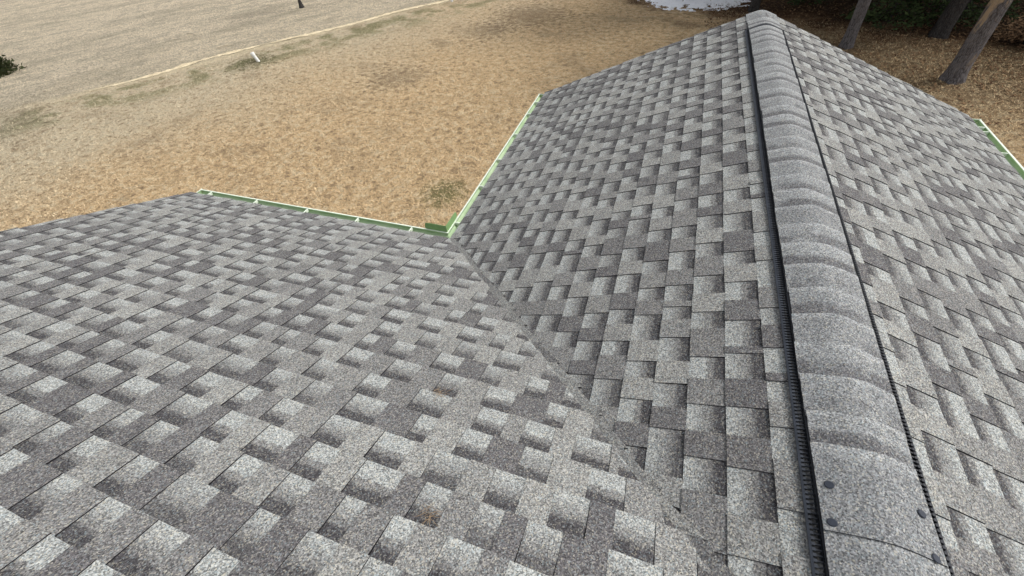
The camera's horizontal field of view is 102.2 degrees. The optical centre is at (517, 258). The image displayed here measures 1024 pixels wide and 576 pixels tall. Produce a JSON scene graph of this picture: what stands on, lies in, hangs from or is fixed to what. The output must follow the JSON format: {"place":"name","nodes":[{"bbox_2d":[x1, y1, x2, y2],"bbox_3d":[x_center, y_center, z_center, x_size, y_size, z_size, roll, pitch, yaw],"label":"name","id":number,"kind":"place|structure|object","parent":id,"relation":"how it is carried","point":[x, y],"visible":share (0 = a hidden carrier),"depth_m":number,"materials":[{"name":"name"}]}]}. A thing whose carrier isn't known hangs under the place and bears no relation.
{"place":"outdoors","nodes":[
{"label":"outdoors","id":0,"kind":"place"},
{"bbox_2d":[90,0,449,90],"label":"path","id":1,"kind":"structure","parent":0,"point":[219,55],"depth_m":18.28,"materials":[{"name":"beige concrete"}]},
{"bbox_2d":[0,10,1023,575],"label":"house","id":2,"kind":"structure","parent":0,"point":[742,296],"depth_m":1.92,"materials":[{"name":"grey asphalt"}]},
{"bbox_2d":[415,504,439,526],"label":"pine needles","id":3,"kind":"object","parent":2,"relation":"on","point":[430,516],"visible":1,"depth_m":1.37,"materials":[{"name":"plant"}]},
{"bbox_2d":[432,387,451,401],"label":"pine needles","id":4,"kind":"object","parent":2,"relation":"on","point":[439,392],"visible":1,"depth_m":1.92,"materials":[{"name":"plant"}]},
{"bbox_2d":[0,0,1023,230],"bbox_3d":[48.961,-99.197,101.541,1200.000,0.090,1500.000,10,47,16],"label":"ground","id":5,"kind":"structure","parent":0,"point":[50,44],"depth_m":13.92,"materials":[{"name":"beige plant"}]},
{"bbox_2d":[0,55,26,78],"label":"juniper bush","id":6,"kind":"object","parent":5,"relation":"on","point":[5,67],"visible":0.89,"depth_m":18.18,"materials":[{"name":"green plant"}]},
{"bbox_2d":[250,52,259,61],"bbox_3d":[-10.488,-8.050,16.562,0.240,0.419,0.151,-4,45,2],"label":"vent pipe","id":7,"kind":"object","parent":5,"relation":"on","point":[254,56],"visible":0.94,"depth_m":16.50,"materials":[{"name":"white plastic"}]},
{"bbox_2d":[298,0,304,7],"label":"bare tree","id":8,"kind":"object","parent":5,"relation":"on","point":[301,5],"visible":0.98,"depth_m":22.40,"materials":[{"name":"brown plant"}]},
{"bbox_2d":[637,0,750,11],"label":"pond","id":9,"kind":"structure","parent":5,"relation":"on","point":[678,4],"depth_m":17.47,"materials":[{"name":"grey liquid"}]},
{"bbox_2d":[747,0,760,12],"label":"pine tree","id":10,"kind":"object","parent":5,"relation":"on","point":[754,6],"visible":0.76,"depth_m":16.18,"materials":[{"name":"brown plant"}]},
{"bbox_2d":[838,0,870,49],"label":"pine tree","id":11,"kind":"object","parent":5,"relation":"on","point":[847,42],"visible":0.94,"depth_m":12.67,"materials":[{"name":"brown plant"}]},
{"bbox_2d":[704,0,1023,153],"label":"leaf litter","id":12,"kind":"object","parent":5,"relation":"on","point":[911,39],"visible":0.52,"depth_m":13.10,"materials":[{"name":"brown plant"}]},
{"bbox_2d":[839,0,949,30],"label":"young conifer","id":13,"kind":"object","parent":5,"relation":"on","point":[875,15],"visible":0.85,"depth_m":13.52,"materials":[{"name":"green plant"}]},
{"bbox_2d":[927,0,969,38],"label":"pine tree","id":14,"kind":"object","parent":5,"relation":"on","point":[943,26],"visible":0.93,"depth_m":12.79,"materials":[{"name":"brown plant"}]},
{"bbox_2d":[908,0,1023,30],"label":"young conifer","id":15,"kind":"object","parent":5,"relation":"on","point":[971,6],"visible":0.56,"depth_m":13.32,"materials":[{"name":"green plant"}]},
{"bbox_2d":[939,0,1012,84],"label":"pine tree","id":16,"kind":"object","parent":5,"relation":"on","point":[956,71],"visible":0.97,"depth_m":10.35,"materials":[{"name":"brown plant"}]},
{"bbox_2d":[992,12,1023,51],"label":"dead bush","id":17,"kind":"object","parent":5,"relation":"on","point":[1016,28],"visible":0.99,"depth_m":12.29,"materials":[{"name":"brown plant"}]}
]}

